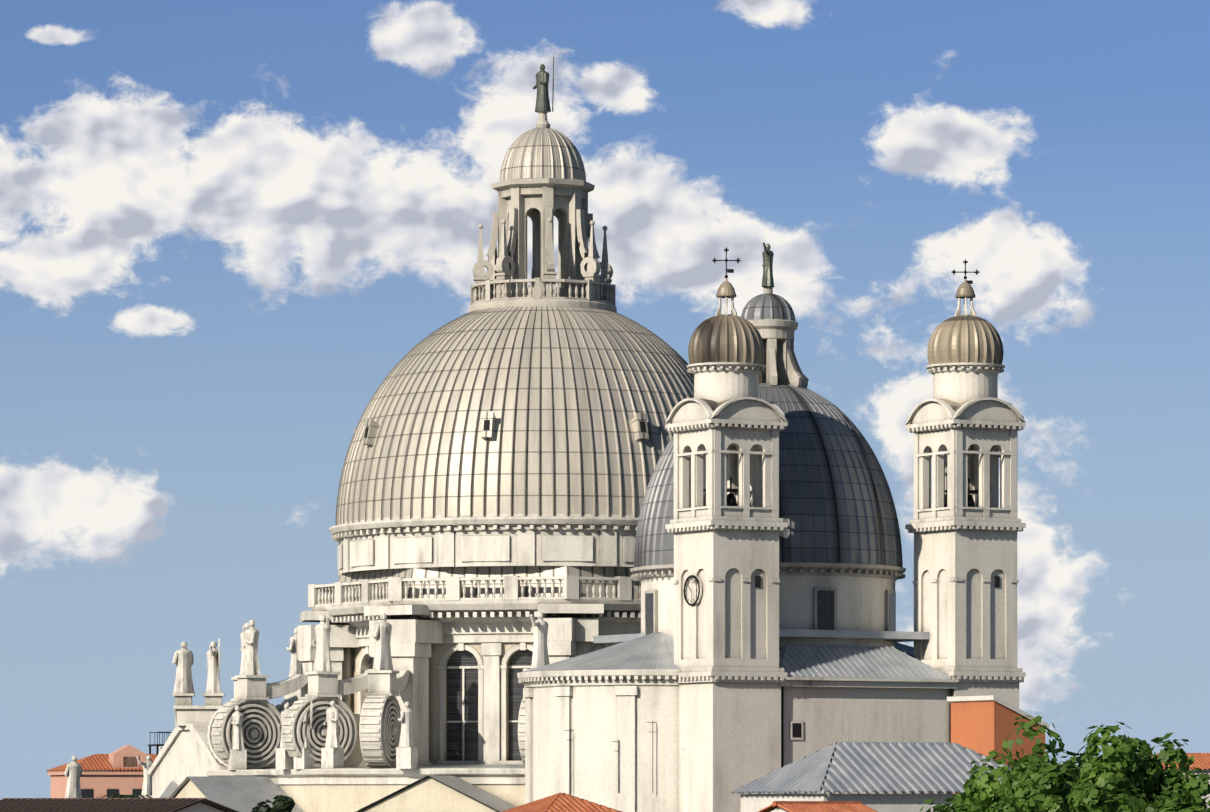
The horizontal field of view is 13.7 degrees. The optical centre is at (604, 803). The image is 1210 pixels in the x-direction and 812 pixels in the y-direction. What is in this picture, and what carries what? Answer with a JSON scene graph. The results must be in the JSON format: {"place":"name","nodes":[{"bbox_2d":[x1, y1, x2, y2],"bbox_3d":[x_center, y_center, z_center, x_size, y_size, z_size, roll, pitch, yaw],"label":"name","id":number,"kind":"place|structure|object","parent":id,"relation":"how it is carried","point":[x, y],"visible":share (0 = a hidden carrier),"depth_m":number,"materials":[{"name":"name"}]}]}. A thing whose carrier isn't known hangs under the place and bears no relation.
{"place":"outdoors","nodes":[
{"label":"outdoors","id":0,"kind":"place"},
{"bbox_2d":[48,745,146,797],"bbox_3d":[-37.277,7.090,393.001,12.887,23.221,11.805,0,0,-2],"label":"pink house walls","id":1,"kind":"structure","parent":0,"point":[124,782],"depth_m":388.47,"materials":[{"name":"pink paint"}]},
{"bbox_2d":[46,754,155,770],"bbox_3d":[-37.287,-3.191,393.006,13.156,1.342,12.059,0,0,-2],"label":"tiled roof","id":2,"kind":"structure","parent":1,"relation":"on","point":[97,762],"depth_m":389.96,"materials":[{"name":"orange tile"}]},
{"bbox_2d":[148,732,171,756],"bbox_3d":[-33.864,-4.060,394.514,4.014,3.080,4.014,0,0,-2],"label":"pink house altana","id":3,"kind":"object","parent":2,"relation":"on","point":[157,745],"visible":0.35,"depth_m":392.93,"materials":[{"name":"metal"}]},
{"bbox_2d":[81,757,141,797],"bbox_3d":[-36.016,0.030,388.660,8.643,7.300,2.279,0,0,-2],"label":"windows","id":4,"kind":"structure","parent":1,"relation":"in","point":[86,793],"depth_m":388.08,"materials":[{"name":"black glass"}]},
{"bbox_2d":[177,802,223,811],"bbox_3d":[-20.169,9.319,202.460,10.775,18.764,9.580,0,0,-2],"label":"house walls","id":5,"kind":"structure","parent":0,"point":[200,807],"depth_m":200.53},
{"bbox_2d":[0,798,238,811],"bbox_3d":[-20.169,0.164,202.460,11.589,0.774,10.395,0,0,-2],"label":"house roof","id":6,"kind":"structure","parent":5,"relation":"on","point":[92,804],"depth_m":201.15,"materials":[{"name":"brown tile"}]},
{"bbox_2d":[251,795,295,811],"bbox_3d":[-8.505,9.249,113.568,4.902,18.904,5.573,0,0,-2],"label":"tree","id":7,"kind":"object","parent":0,"point":[281,803],"visible":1,"depth_m":114.56,"materials":[{"name":"green plant"}]},
{"bbox_2d":[353,643,615,763],"bbox_3d":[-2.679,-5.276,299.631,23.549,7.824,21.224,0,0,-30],"label":"salute drum walls","id":8,"kind":"structure","parent":0,"point":[438,651],"depth_m":289.70,"materials":[{"name":"beige stone"}]},
{"bbox_2d":[364,420,645,436],"bbox_3d":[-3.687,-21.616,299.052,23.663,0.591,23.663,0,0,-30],"label":"dormer windows","id":9,"kind":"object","parent":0,"point":[487,426],"visible":0.33,"depth_m":288.79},
{"bbox_2d":[0,0,1209,799],"label":"sky","id":10,"kind":"structure","parent":0,"point":[225,225],"materials":[{"name":"blue"}]},
{"bbox_2d":[533,686,948,811],"bbox_3d":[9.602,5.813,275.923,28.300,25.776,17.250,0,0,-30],"label":"sanctuary walls","id":11,"kind":"structure","parent":0,"point":[828,716],"depth_m":267.35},
{"bbox_2d":[523,629,951,679],"bbox_3d":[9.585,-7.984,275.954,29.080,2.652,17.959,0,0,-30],"label":"sanctuary roofs","id":12,"kind":"structure","parent":11,"relation":"on","point":[655,650],"depth_m":269.81,"materials":[{"name":"grey metal"}]},
{"bbox_2d":[564,686,951,793],"bbox_3d":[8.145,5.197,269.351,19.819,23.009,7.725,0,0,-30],"label":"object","id":13,"kind":"object","parent":11,"relation":"attached to","point":[782,723],"visible":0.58,"depth_m":266.05,"materials":[{"name":"white stone"}]},
{"bbox_2d":[755,576,760,586],"bbox_3d":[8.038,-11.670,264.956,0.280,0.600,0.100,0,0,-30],"label":"window","id":14,"kind":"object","parent":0,"point":[757,581],"visible":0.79,"depth_m":264.90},
{"bbox_2d":[641,575,894,651],"bbox_3d":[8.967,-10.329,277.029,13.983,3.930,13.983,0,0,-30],"label":"dome drum","id":15,"kind":"object","parent":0,"point":[860,603],"visible":0.38,"depth_m":271.54,"materials":[{"name":"beige stone"}]},
{"bbox_2d":[634,293,902,566],"bbox_3d":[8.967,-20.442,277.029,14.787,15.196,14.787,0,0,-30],"label":"small dome","id":16,"kind":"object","parent":15,"relation":"on","point":[836,503],"visible":0.52,"depth_m":272.47,"materials":[{"name":"grey metal"}]},
{"bbox_2d":[761,242,773,287],"bbox_3d":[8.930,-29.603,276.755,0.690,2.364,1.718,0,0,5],"label":"sanctuary statue","id":17,"kind":"object","parent":16,"relation":"on","point":[767,265],"visible":1,"depth_m":276.67,"materials":[{"name":"green metal"}]},
{"bbox_2d":[630,286,905,641],"bbox_3d":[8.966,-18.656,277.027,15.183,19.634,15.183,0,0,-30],"label":"sanctuary","id":18,"kind":"structure","parent":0,"point":[780,361],"depth_m":273.98,"materials":[{"name":"beige stone"}]},
{"bbox_2d":[792,723,800,736],"bbox_3d":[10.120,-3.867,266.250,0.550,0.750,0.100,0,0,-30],"label":"window","id":19,"kind":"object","parent":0,"point":[796,729],"visible":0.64,"depth_m":266.19,"materials":[{"name":"black glass"}]},
{"bbox_2d":[741,794,955,811],"bbox_3d":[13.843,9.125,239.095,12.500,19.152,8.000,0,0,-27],"label":"house zinc walls","id":20,"kind":"structure","parent":0,"point":[876,802],"depth_m":234.78,"materials":[{"name":"paint"}]},
{"bbox_2d":[729,742,1010,793],"bbox_3d":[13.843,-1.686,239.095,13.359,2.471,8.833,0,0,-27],"label":"metal roof","id":21,"kind":"structure","parent":20,"relation":"on","point":[895,767],"depth_m":236.68,"materials":[{"name":"grey metal"}]},
{"bbox_2d":[769,770,1209,811],"bbox_3d":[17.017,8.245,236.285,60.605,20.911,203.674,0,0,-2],"label":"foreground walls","id":22,"kind":"structure","parent":0,"point":[778,809],"depth_m":330.96,"materials":[{"name":"paint"}]},
{"bbox_2d":[502,753,1209,811],"bbox_3d":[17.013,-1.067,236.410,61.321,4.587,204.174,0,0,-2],"label":"tiled roofs","id":23,"kind":"structure","parent":22,"relation":"on","point":[561,802],"depth_m":150.39,"materials":[{"name":"tile"}]},
{"bbox_2d":[995,576,999,586],"bbox_3d":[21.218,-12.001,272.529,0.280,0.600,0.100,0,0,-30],"label":"window","id":24,"kind":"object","parent":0,"point":[997,581],"visible":0.79,"depth_m":272.48,"materials":[{"name":"black glass"}]},
{"label":"ground","id":25,"kind":"structure","parent":0,"visible":0},
{"bbox_2d":[97,795,151,797],"bbox_3d":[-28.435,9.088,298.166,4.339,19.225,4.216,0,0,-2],"label":"palm","id":26,"kind":"object","parent":25,"relation":"on","point":[125,796],"visible":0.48,"depth_m":297.82,"materials":[{"name":"green plant"}]},
{"bbox_2d":[147,706,227,797],"bbox_3d":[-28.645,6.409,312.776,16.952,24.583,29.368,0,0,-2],"label":"gable wall","id":27,"kind":"structure","parent":25,"relation":"on","point":[184,753],"depth_m":302.70,"materials":[{"name":"beige stone"}]},
{"bbox_2d":[140,693,224,797],"bbox_3d":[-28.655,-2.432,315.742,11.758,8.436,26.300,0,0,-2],"label":"statue pedestals","id":28,"kind":"object","parent":27,"relation":"on","point":[185,699],"visible":0.19,"depth_m":303.68,"materials":[{"name":"beige stone"}]},
{"bbox_2d":[64,639,220,797],"bbox_3d":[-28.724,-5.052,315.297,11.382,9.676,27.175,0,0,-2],"label":"statues","id":29,"kind":"object","parent":28,"relation":"on","point":[183,660],"visible":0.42,"depth_m":304.06,"materials":[{"name":"beige stone"}]},
{"bbox_2d":[175,648,574,811],"bbox_3d":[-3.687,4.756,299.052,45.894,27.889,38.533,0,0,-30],"label":"salute walls","id":30,"kind":"structure","parent":25,"relation":"on","point":[429,794],"depth_m":282.95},
{"bbox_2d":[160,764,524,811],"bbox_3d":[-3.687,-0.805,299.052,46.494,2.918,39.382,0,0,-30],"label":"low roofs","id":31,"kind":"structure","parent":30,"relation":"on","point":[243,794],"depth_m":286.40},
{"bbox_2d":[228,611,549,769],"bbox_3d":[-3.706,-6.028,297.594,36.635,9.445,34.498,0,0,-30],"label":"statues","id":32,"kind":"object","parent":30,"relation":"on","point":[332,753],"visible":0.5,"depth_m":285.16,"materials":[{"name":"stone"}]},
{"bbox_2d":[205,618,576,784],"bbox_3d":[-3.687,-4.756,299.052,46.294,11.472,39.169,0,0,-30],"label":"scroll buttresses","id":33,"kind":"structure","parent":30,"relation":"on","point":[390,693],"depth_m":286.21,"materials":[{"name":"beige stone"}]},
{"bbox_2d":[300,514,640,764],"bbox_3d":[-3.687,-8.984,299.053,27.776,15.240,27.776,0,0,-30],"label":"church drum","id":34,"kind":"object","parent":30,"relation":"on","point":[492,625],"depth_m":288.39,"materials":[{"name":"beige stone"}]},
{"bbox_2d":[334,128,693,601],"bbox_3d":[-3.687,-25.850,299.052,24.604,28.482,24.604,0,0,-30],"label":"dome","id":35,"kind":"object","parent":34,"relation":"on","point":[565,401],"visible":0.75,"depth_m":289.72,"materials":[{"name":"beige metal"}]},
{"bbox_2d":[469,111,616,312],"bbox_3d":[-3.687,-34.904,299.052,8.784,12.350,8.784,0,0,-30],"label":"lantern","id":36,"kind":"object","parent":35,"relation":"on","point":[541,203],"visible":0.96,"depth_m":296.97,"materials":[{"name":"beige stone"}]},
{"bbox_2d":[533,57,553,112],"bbox_3d":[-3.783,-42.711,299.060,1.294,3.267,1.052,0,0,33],"label":"virgin statue","id":37,"kind":"object","parent":35,"relation":"on","point":[541,86],"visible":0.98,"depth_m":298.74,"materials":[{"name":"green metal"}]},
{"bbox_2d":[665,247,787,811],"bbox_3d":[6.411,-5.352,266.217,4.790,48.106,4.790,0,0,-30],"label":"campanile","id":38,"kind":"structure","parent":25,"relation":"on","point":[730,736],"depth_m":264.67,"materials":[{"name":"beige stone"}]},
{"bbox_2d":[684,575,699,605],"bbox_3d":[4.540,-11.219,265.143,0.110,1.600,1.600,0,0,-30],"label":"campanile clock hands","id":39,"kind":"object","parent":38,"relation":"attached to","point":[688,603],"visible":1,"depth_m":265.09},
{"bbox_2d":[685,577,701,605],"bbox_3d":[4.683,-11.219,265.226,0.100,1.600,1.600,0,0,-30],"label":"clock face","id":40,"kind":"object","parent":38,"relation":"attached to","point":[688,594],"visible":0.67,"depth_m":265.63},
{"bbox_2d":[668,278,785,423],"bbox_3d":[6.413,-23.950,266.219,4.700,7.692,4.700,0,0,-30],"label":"bell tower dome","id":41,"kind":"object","parent":38,"relation":"attached to","point":[726,338],"visible":0.85,"depth_m":264.78,"materials":[{"name":"metal"}]},
{"bbox_2d":[517,669,958,811],"bbox_3d":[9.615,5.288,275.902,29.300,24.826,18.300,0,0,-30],"label":"cornice and pilasters","id":42,"kind":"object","parent":25,"relation":"on","point":[626,683],"depth_m":267.14,"materials":[{"name":"beige stone"}]},
{"bbox_2d":[905,259,1025,707],"bbox_3d":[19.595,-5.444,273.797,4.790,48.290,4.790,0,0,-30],"label":"campanile","id":43,"kind":"structure","parent":25,"relation":"on","point":[970,620],"depth_m":272.33,"materials":[{"name":"beige stone"}]},
{"bbox_2d":[907,279,1023,424],"bbox_3d":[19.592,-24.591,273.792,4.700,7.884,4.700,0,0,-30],"label":"bell tower dome","id":44,"kind":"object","parent":43,"relation":"attached to","point":[964,338],"visible":0.85,"depth_m":272.31,"materials":[{"name":"metal"}]},
{"bbox_2d":[951,701,1044,793],"bbox_3d":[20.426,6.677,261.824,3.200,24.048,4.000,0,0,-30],"label":"orange building wall","id":45,"kind":"structure","parent":25,"relation":"on","point":[983,728],"depth_m":260.22,"materials":[{"name":"orange paint"}]},
{"bbox_2d":[947,695,1048,728],"bbox_3d":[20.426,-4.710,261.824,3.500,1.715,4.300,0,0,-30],"label":"roof edge","id":46,"kind":"object","parent":45,"relation":"on","point":[985,699],"visible":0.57,"depth_m":260.18,"materials":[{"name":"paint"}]},
{"bbox_3d":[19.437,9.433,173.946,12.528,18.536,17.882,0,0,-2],"label":"tree trunk","id":47,"kind":"object","parent":25,"relation":"on","visible":0},
{"bbox_2d":[920,713,1209,811],"bbox_3d":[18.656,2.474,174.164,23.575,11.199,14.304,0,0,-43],"label":"tree","id":48,"kind":"object","parent":47,"relation":"attached to","point":[1113,776],"visible":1,"depth_m":172.82,"materials":[{"name":"green plant"}]}
]}

